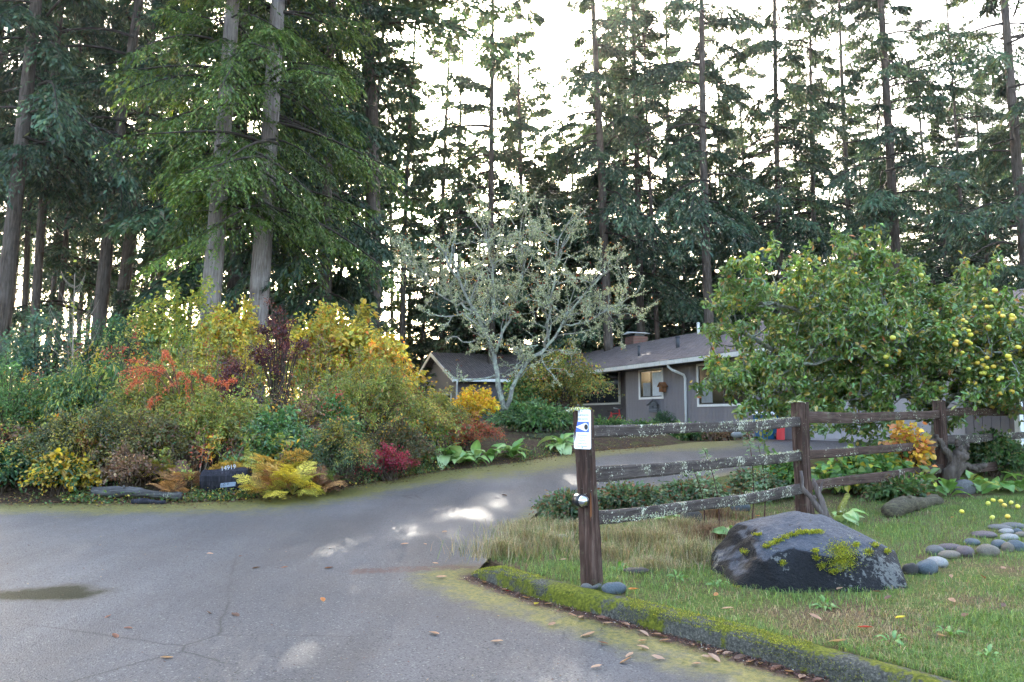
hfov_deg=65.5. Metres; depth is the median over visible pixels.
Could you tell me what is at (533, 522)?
grass tuft
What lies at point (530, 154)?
fir tree
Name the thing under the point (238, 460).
fern
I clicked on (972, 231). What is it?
fir tree
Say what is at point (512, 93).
fir tree
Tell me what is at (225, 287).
fir tree
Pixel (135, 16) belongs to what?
fir tree
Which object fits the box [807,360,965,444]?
garage door
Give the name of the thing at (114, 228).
fir tree
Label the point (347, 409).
green shrub
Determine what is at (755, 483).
leafy shoot
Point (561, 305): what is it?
hemlock tree
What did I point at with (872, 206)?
fir tree
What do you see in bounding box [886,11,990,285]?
fir tree
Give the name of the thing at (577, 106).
fir tree
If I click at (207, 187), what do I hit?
fir tree
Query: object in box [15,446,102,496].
yellow shrub
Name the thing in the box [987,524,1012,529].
river stone
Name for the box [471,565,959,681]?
curb
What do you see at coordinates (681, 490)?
ground cover
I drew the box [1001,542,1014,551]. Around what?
river stone
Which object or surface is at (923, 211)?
fir tree
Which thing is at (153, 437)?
cotoneaster
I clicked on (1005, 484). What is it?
broadleaf plant
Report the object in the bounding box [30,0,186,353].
fir tree
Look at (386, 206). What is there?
fir tree
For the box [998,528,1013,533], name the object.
river stone
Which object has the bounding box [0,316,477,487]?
tangled undergrowth
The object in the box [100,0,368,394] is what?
fir tree
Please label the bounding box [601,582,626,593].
rock
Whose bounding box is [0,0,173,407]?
fir tree
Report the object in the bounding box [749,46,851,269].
fir tree
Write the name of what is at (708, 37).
fir tree
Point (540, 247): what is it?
fir tree
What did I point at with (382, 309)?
ivy
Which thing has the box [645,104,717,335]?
fir tree
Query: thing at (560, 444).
broadleaf plant
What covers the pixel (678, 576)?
broadleaf plant
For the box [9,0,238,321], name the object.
fir tree
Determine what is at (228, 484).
slate plate
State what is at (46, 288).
fir tree
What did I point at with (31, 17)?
fir tree
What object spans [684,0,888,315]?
fir tree
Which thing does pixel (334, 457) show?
green shrub
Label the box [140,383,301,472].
cotoneaster
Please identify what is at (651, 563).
grass tuft
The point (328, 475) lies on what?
fern
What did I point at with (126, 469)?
azalea
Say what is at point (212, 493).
ground cover
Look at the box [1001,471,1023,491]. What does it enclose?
broadleaf plant
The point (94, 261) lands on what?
fir tree
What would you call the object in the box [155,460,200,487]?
fern
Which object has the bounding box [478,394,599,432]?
rhododendron
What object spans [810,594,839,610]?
broadleaf plant
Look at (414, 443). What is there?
cotoneaster
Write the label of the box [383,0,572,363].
fir tree
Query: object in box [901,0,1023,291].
fir tree
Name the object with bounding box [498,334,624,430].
witch hazel
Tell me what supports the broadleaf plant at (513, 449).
on the ground at (511, 435)
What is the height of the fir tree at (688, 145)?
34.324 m
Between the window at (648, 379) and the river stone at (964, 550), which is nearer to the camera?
the river stone at (964, 550)
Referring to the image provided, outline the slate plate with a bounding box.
[220,482,235,487]
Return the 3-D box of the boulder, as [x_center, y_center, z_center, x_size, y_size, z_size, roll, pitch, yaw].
[2.328,1.891,6.486,1.757,0.957,1.374,0,-5,0]
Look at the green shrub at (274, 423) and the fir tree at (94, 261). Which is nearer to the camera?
the green shrub at (274, 423)
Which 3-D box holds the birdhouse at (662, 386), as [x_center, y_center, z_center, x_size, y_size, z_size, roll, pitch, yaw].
[5.280,1.614,27.973,0.252,0.346,0.324,2,-6,-20]
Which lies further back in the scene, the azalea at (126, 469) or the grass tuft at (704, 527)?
the azalea at (126, 469)
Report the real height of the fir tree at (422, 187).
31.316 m
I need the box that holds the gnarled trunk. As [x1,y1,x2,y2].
[935,434,987,492]
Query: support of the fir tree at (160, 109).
on the ground at (511, 435)
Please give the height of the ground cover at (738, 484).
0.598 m
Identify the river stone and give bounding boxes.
[902,563,918,574]
[916,559,937,574]
[925,545,943,554]
[927,556,948,567]
[938,543,960,549]
[938,550,960,558]
[956,545,974,556]
[963,538,980,544]
[970,531,997,537]
[976,544,999,555]
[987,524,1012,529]
[991,539,1004,548]
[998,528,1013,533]
[1000,533,1017,539]
[1001,522,1023,528]
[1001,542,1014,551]
[1007,540,1023,550]
[1015,531,1023,536]
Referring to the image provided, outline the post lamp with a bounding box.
[572,494,588,507]
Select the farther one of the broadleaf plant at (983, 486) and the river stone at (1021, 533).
the broadleaf plant at (983, 486)
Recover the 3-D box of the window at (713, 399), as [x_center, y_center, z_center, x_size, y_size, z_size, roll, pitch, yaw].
[6.591,1.329,24.805,0.070,1.406,2.913,2,-6,-20]
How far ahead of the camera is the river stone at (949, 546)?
7.57 m
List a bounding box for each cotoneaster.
[9,395,157,487]
[89,397,198,481]
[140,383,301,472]
[282,340,468,440]
[358,406,440,473]
[395,385,478,447]
[422,404,505,450]
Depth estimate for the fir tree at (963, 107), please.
45.22 m
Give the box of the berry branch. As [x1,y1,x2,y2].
[116,350,237,410]
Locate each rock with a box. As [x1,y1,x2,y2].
[580,583,601,588]
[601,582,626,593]
[624,567,649,573]
[680,511,701,522]
[730,504,750,510]
[731,432,742,437]
[881,494,943,517]
[953,479,975,493]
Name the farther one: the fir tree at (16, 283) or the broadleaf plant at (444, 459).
the fir tree at (16, 283)
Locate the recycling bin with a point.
(773, 435)
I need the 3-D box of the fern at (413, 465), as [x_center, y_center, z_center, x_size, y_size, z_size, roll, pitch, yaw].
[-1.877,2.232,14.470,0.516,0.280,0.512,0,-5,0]
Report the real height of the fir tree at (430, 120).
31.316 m
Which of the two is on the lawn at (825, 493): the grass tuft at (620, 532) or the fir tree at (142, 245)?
the grass tuft at (620, 532)
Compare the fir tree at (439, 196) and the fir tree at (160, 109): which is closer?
the fir tree at (160, 109)
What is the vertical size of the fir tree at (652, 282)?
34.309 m
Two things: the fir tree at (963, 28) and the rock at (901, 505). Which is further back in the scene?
the fir tree at (963, 28)
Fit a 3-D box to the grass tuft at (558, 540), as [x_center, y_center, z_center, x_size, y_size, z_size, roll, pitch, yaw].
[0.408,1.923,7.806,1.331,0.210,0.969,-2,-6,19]
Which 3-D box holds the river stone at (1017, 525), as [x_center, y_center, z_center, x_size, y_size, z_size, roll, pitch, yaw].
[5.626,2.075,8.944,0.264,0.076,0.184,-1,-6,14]
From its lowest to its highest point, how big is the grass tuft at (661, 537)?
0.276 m
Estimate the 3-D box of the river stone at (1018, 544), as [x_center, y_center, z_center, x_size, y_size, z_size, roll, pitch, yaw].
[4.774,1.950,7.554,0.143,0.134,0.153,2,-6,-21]
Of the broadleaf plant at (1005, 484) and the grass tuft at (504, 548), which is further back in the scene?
the broadleaf plant at (1005, 484)
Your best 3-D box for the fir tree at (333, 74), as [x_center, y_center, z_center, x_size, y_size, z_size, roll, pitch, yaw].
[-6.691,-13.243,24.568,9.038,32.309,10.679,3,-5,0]
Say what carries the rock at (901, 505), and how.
on the lawn at (825, 493)
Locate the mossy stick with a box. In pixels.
[836,493,849,514]
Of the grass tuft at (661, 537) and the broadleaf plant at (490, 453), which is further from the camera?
the broadleaf plant at (490, 453)
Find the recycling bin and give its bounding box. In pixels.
[752,412,777,438]
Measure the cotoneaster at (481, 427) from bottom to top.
0.991 m
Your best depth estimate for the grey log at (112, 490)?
11.71 m
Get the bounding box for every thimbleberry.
[753,445,819,498]
[811,443,939,496]
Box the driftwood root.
[799,471,832,518]
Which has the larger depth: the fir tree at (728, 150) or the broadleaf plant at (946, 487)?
the fir tree at (728, 150)
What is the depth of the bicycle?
32.81 m
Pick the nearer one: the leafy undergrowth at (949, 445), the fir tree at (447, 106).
the leafy undergrowth at (949, 445)
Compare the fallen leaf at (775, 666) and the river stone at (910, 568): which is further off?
the river stone at (910, 568)
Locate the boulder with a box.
[710,511,907,592]
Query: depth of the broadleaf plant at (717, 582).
6.12 m
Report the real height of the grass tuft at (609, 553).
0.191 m
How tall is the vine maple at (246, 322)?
3.513 m
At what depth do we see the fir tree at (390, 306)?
53.76 m
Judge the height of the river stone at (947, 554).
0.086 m
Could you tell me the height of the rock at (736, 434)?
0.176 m
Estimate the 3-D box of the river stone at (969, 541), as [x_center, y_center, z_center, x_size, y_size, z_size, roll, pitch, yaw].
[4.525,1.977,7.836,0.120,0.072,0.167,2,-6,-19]
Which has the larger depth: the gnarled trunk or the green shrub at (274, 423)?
the green shrub at (274, 423)
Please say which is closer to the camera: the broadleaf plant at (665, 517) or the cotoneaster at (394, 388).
the broadleaf plant at (665, 517)
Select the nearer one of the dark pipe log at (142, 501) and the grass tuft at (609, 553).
the grass tuft at (609, 553)
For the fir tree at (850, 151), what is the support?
on the ground at (511, 435)
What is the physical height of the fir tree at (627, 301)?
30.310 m
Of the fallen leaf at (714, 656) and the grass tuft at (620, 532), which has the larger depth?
the grass tuft at (620, 532)
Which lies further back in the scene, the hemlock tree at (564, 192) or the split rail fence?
the hemlock tree at (564, 192)
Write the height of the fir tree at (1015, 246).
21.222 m
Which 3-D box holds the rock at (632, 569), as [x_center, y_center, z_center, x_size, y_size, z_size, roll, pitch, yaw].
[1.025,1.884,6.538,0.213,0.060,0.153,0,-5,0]
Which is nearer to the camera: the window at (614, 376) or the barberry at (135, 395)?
the barberry at (135, 395)
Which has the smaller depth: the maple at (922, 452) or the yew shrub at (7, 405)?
the maple at (922, 452)
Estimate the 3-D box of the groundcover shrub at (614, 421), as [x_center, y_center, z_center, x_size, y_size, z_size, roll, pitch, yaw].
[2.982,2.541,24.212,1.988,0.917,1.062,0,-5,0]
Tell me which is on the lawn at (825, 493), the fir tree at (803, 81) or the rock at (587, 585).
the rock at (587, 585)
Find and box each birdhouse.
[647,399,658,411]
[657,382,667,391]
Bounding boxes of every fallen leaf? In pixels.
[652,654,663,658]
[708,653,719,661]
[734,654,744,658]
[770,665,781,669]
[809,613,821,619]
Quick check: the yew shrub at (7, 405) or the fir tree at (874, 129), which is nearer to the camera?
the yew shrub at (7, 405)
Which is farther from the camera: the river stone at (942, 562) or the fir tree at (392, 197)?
the fir tree at (392, 197)
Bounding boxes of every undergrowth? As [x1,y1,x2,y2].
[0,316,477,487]
[14,380,434,418]
[856,426,968,465]
[857,468,938,501]
[950,424,1023,477]
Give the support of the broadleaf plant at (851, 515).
on the lawn at (825, 493)
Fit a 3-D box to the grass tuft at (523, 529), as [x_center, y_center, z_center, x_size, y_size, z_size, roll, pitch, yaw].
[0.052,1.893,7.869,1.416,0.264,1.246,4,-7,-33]
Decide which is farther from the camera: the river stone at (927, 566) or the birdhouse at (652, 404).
the birdhouse at (652, 404)
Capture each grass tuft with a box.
[431,531,601,564]
[457,518,575,552]
[460,515,567,532]
[485,527,607,550]
[500,515,627,535]
[540,537,664,562]
[562,519,699,547]
[602,552,723,580]
[606,522,721,553]
[619,532,719,566]
[636,514,738,536]
[650,514,735,542]
[677,505,775,521]
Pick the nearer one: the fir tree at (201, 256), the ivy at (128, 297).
the ivy at (128, 297)
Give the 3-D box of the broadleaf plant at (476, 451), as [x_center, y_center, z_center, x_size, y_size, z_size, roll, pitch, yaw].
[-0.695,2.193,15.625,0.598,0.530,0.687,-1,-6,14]
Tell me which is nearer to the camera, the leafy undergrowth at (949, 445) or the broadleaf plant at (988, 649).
the broadleaf plant at (988, 649)
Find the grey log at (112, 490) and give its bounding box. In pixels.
[91,485,182,499]
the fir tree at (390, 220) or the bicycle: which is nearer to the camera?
the bicycle
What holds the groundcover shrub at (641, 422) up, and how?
on the ground at (511, 435)
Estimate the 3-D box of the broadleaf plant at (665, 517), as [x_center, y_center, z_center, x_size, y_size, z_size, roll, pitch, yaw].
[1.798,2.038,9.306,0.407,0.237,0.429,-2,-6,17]
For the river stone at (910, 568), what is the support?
on the lawn at (825, 493)
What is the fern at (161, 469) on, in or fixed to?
on the ground at (511, 435)
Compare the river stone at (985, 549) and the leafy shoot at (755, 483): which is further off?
the leafy shoot at (755, 483)
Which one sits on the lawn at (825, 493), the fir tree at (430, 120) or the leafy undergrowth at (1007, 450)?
the leafy undergrowth at (1007, 450)
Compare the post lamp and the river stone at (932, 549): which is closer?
the post lamp
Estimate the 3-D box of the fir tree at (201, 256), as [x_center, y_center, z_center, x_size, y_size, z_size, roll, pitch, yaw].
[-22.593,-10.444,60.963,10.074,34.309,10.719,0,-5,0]
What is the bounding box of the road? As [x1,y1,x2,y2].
[0,438,882,681]
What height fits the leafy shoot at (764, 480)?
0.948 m
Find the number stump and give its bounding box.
[199,464,252,491]
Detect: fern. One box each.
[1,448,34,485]
[90,464,118,482]
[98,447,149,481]
[138,455,177,480]
[147,480,192,496]
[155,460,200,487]
[208,448,321,486]
[219,452,254,472]
[232,473,292,499]
[256,469,297,495]
[257,461,325,496]
[270,448,312,473]
[302,464,346,491]
[311,467,348,492]
[400,458,421,470]
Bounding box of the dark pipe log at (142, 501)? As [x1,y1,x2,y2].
[131,498,165,503]
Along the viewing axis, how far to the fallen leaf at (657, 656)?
4.81 m
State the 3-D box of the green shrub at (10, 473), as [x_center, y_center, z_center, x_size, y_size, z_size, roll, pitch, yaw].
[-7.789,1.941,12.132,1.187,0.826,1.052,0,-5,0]
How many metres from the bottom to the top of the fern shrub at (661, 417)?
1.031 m
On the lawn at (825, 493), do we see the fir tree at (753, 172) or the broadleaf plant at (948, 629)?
the broadleaf plant at (948, 629)
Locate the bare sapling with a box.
[40,260,109,380]
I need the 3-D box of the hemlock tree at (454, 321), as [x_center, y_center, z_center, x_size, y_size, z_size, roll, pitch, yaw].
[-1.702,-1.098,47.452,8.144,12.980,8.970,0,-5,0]
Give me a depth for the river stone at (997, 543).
7.61 m
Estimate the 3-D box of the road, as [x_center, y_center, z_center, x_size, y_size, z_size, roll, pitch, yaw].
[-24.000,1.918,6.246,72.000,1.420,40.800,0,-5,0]
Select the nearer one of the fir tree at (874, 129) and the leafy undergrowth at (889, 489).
the leafy undergrowth at (889, 489)
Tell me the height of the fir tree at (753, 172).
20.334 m
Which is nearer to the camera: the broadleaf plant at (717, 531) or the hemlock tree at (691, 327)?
the broadleaf plant at (717, 531)
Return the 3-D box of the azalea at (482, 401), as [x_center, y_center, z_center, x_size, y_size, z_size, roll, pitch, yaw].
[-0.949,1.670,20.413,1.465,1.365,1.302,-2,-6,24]
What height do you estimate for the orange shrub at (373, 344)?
2.381 m
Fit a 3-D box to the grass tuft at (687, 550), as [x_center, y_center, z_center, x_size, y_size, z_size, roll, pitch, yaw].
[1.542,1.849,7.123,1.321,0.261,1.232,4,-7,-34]
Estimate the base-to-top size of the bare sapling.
3.772 m
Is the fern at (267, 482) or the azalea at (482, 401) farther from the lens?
the azalea at (482, 401)
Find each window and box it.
[577,371,620,405]
[638,367,663,399]
[696,359,753,406]
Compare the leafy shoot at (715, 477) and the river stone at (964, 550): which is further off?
the leafy shoot at (715, 477)
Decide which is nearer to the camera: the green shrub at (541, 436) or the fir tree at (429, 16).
the green shrub at (541, 436)
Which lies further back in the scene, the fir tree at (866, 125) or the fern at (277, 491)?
the fir tree at (866, 125)
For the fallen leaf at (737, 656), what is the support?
on the road
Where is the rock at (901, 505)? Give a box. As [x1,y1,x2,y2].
[881,494,943,517]
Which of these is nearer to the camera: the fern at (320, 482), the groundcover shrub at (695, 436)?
the fern at (320, 482)
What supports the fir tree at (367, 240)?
on the ground at (511, 435)
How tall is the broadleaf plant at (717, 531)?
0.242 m
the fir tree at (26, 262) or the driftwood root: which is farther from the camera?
the fir tree at (26, 262)
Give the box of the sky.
[1,0,1023,395]
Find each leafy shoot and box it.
[689,471,708,519]
[699,447,723,522]
[741,432,761,518]
[754,441,773,516]
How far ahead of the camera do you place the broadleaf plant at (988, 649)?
4.48 m
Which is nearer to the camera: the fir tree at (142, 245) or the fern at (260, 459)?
the fern at (260, 459)
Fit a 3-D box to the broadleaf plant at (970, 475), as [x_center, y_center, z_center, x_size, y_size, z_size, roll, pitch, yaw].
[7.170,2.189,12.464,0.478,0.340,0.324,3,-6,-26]
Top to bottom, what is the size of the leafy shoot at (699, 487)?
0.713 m
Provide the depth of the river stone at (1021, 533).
8.20 m
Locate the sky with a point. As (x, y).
(554, 44)
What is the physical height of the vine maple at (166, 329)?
4.219 m
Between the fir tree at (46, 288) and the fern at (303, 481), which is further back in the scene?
the fir tree at (46, 288)
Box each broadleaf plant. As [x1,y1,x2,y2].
[416,448,443,461]
[430,442,460,469]
[437,445,479,465]
[464,440,489,464]
[482,448,505,461]
[491,438,528,460]
[537,433,573,454]
[607,561,627,570]
[654,514,679,519]
[666,569,687,581]
[705,579,729,587]
[710,525,732,534]
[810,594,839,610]
[832,508,868,525]
[872,630,907,645]
[929,477,973,497]
[934,626,967,635]
[960,470,984,482]
[969,476,1001,493]
[973,644,1001,662]
[991,473,1023,492]
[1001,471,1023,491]
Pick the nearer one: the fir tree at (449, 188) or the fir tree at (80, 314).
the fir tree at (80, 314)
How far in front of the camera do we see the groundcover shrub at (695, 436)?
22.01 m
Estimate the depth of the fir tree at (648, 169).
43.93 m
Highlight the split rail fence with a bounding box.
[566,399,1023,585]
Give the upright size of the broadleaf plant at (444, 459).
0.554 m
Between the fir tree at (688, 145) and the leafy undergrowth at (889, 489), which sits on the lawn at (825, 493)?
the leafy undergrowth at (889, 489)
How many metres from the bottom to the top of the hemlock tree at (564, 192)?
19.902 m
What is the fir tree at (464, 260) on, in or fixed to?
on the ground at (511, 435)
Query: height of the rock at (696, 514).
0.211 m
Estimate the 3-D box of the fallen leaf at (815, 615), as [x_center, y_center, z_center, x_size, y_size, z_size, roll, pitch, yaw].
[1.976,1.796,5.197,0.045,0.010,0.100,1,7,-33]
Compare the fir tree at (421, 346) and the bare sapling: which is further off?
the fir tree at (421, 346)
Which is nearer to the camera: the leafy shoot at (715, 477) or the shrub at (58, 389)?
the leafy shoot at (715, 477)
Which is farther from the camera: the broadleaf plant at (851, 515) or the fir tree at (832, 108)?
the fir tree at (832, 108)
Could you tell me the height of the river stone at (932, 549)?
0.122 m
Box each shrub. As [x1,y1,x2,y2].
[0,301,91,433]
[0,350,54,453]
[0,442,38,493]
[14,350,147,427]
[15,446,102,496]
[40,310,167,388]
[215,355,267,452]
[220,399,320,466]
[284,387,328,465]
[293,414,383,489]
[302,388,371,463]
[340,334,421,424]
[491,369,557,427]
[519,430,573,438]
[594,409,633,424]
[622,417,667,424]
[651,407,678,423]
[669,418,713,440]
[701,421,753,440]
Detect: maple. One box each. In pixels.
[82,273,265,399]
[174,293,275,400]
[242,295,315,414]
[248,297,432,401]
[877,420,937,473]
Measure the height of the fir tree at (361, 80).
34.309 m
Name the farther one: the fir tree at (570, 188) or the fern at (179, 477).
the fir tree at (570, 188)
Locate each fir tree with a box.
[0,0,133,349]
[0,0,143,388]
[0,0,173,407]
[0,0,211,362]
[0,4,90,240]
[0,7,113,355]
[0,9,134,356]
[0,16,75,356]
[0,31,26,221]
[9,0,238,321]
[17,204,47,330]
[18,9,117,340]
[29,6,141,340]
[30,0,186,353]
[56,0,126,340]
[68,7,229,410]
[92,0,432,415]
[94,0,407,392]
[95,23,207,391]
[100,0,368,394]
[114,35,199,315]
[115,35,241,372]
[142,0,390,400]
[143,11,235,331]
[172,11,242,326]
[189,0,431,397]
[221,78,271,298]
[243,1,381,399]
[268,0,447,324]
[280,0,512,327]
[297,264,394,399]
[332,1,438,316]
[348,0,464,410]
[374,25,433,342]
[381,107,455,390]
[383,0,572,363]
[384,178,499,388]
[387,3,499,350]
[392,139,537,358]
[393,176,466,392]
[400,1,518,352]
[412,192,517,355]
[425,246,530,357]
[448,102,600,353]
[460,0,598,354]
[505,143,598,343]
[516,0,685,350]
[523,126,663,346]
[528,187,636,351]
[537,53,604,344]
[543,0,720,352]
[546,0,688,352]
[551,0,678,342]
[572,0,715,338]
[576,0,720,339]
[616,0,784,325]
[632,106,768,336]
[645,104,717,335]
[654,12,754,271]
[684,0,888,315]
[706,28,793,323]
[717,168,840,275]
[736,162,836,322]
[739,0,889,320]
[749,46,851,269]
[780,0,934,272]
[809,0,988,291]
[809,92,922,258]
[839,151,931,248]
[840,69,904,250]
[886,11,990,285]
[897,0,1023,271]
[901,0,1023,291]
[901,205,952,276]
[927,15,1023,298]
[927,218,1008,284]
[941,78,1022,283]
[969,107,1023,288]
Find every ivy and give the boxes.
[107,290,136,381]
[356,242,385,341]
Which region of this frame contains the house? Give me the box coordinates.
[417,289,1023,445]
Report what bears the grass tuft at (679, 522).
on the lawn at (825, 493)
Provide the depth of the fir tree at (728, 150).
50.77 m
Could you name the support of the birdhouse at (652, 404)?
attached to the house
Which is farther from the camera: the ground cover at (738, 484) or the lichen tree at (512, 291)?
the lichen tree at (512, 291)
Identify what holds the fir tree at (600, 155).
on the ground at (511, 435)
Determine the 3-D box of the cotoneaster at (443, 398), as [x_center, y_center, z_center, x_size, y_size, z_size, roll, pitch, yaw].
[-1.590,1.573,16.561,1.836,1.438,1.676,0,-5,0]
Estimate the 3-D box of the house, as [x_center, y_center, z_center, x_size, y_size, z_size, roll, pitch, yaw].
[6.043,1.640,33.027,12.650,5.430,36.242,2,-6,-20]
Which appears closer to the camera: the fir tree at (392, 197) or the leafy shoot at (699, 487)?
the leafy shoot at (699, 487)
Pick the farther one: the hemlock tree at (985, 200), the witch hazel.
the hemlock tree at (985, 200)
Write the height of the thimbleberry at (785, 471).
0.852 m
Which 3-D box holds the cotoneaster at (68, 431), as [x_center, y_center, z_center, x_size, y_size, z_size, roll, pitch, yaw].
[-6.790,1.576,12.591,2.390,1.442,1.614,0,-5,0]
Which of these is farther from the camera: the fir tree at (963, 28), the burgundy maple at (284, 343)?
the fir tree at (963, 28)
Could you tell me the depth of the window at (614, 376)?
35.53 m
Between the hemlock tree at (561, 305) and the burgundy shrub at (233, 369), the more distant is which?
the hemlock tree at (561, 305)
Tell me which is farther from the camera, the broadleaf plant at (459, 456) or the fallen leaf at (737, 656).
the broadleaf plant at (459, 456)
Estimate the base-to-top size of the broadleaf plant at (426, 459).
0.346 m
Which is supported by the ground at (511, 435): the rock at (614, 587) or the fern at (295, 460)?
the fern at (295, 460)
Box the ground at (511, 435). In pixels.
[0,421,734,568]
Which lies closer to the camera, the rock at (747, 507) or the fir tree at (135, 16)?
the rock at (747, 507)
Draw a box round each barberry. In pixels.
[96,352,238,462]
[354,438,420,480]
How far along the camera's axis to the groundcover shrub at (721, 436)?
21.04 m
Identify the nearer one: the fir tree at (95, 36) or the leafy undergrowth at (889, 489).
the leafy undergrowth at (889, 489)
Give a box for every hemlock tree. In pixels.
[412,215,517,381]
[469,154,611,397]
[508,121,633,353]
[539,188,636,352]
[631,157,726,338]
[659,240,745,336]
[679,152,776,333]
[888,103,997,290]
[917,149,1020,299]
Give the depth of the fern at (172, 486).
11.78 m
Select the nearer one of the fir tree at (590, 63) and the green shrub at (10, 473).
the green shrub at (10, 473)
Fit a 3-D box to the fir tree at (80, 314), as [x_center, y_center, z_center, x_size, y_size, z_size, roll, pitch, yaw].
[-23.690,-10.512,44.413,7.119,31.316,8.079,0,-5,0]
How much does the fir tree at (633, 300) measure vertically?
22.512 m
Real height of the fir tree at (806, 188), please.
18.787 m
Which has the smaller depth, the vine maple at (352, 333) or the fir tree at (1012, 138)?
the vine maple at (352, 333)
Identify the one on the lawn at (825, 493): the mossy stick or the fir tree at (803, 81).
the mossy stick
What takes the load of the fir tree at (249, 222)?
on the ground at (511, 435)
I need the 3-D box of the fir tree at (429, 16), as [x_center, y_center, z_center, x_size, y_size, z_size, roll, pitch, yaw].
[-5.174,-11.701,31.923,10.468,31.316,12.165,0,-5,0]
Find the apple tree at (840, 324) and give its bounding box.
[688,222,1023,464]
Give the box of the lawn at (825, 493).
[490,458,1023,681]
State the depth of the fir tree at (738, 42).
57.59 m
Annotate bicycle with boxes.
[602,408,625,419]
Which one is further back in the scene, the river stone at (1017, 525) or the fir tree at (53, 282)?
the fir tree at (53, 282)
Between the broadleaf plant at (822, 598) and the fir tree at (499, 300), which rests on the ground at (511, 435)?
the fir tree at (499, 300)
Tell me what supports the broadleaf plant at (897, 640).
on the lawn at (825, 493)
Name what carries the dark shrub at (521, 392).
on the ground at (511, 435)
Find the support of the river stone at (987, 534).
on the lawn at (825, 493)
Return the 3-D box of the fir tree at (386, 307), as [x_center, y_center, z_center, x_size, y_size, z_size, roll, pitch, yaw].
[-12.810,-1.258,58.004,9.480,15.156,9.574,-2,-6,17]
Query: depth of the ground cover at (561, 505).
9.25 m
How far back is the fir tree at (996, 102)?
59.85 m
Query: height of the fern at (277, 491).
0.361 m
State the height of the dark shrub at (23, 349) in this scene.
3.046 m
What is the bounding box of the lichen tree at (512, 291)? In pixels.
[386,175,659,409]
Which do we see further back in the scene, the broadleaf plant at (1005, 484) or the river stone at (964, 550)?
the broadleaf plant at (1005, 484)
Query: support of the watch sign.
attached to the split rail fence
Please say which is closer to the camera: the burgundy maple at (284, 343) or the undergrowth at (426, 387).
the burgundy maple at (284, 343)
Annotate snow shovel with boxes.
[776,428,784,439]
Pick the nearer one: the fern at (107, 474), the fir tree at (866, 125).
the fern at (107, 474)
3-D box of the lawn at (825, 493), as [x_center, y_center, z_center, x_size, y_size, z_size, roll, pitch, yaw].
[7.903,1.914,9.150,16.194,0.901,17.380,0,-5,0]
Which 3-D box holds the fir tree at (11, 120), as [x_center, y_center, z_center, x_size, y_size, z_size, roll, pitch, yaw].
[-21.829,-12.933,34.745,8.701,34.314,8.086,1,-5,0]
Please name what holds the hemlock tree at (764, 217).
on the ground at (511, 435)
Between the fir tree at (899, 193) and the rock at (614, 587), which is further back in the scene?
the fir tree at (899, 193)
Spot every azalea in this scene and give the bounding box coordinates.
[97,439,166,486]
[451,380,500,421]
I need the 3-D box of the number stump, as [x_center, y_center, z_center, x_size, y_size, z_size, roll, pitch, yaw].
[-4.364,2.094,12.136,0.650,0.456,0.571,0,-5,0]
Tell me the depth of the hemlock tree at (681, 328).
47.29 m
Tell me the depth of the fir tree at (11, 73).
49.53 m
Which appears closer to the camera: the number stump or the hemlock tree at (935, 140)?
the number stump
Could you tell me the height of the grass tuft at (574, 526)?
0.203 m
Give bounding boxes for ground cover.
[4,434,563,503]
[528,486,603,524]
[597,480,675,509]
[646,473,730,502]
[720,465,790,503]
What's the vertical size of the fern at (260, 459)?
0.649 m
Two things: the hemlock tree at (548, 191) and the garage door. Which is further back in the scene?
the hemlock tree at (548, 191)
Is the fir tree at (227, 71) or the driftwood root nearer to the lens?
the driftwood root
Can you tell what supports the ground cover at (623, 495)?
on the lawn at (825, 493)
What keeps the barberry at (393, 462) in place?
on the ground at (511, 435)
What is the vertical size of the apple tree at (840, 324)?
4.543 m
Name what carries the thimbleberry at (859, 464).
on the lawn at (825, 493)
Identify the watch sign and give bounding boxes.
[574,410,590,448]
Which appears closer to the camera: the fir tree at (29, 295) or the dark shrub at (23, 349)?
the dark shrub at (23, 349)
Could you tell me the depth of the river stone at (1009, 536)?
7.98 m
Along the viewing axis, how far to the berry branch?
13.48 m
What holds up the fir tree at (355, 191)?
on the ground at (511, 435)
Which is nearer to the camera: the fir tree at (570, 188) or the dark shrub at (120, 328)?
the dark shrub at (120, 328)
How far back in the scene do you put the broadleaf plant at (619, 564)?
6.64 m
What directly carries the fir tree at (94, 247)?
on the ground at (511, 435)
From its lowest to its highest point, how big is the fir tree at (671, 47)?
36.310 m
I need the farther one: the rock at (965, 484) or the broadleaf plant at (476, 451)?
the broadleaf plant at (476, 451)

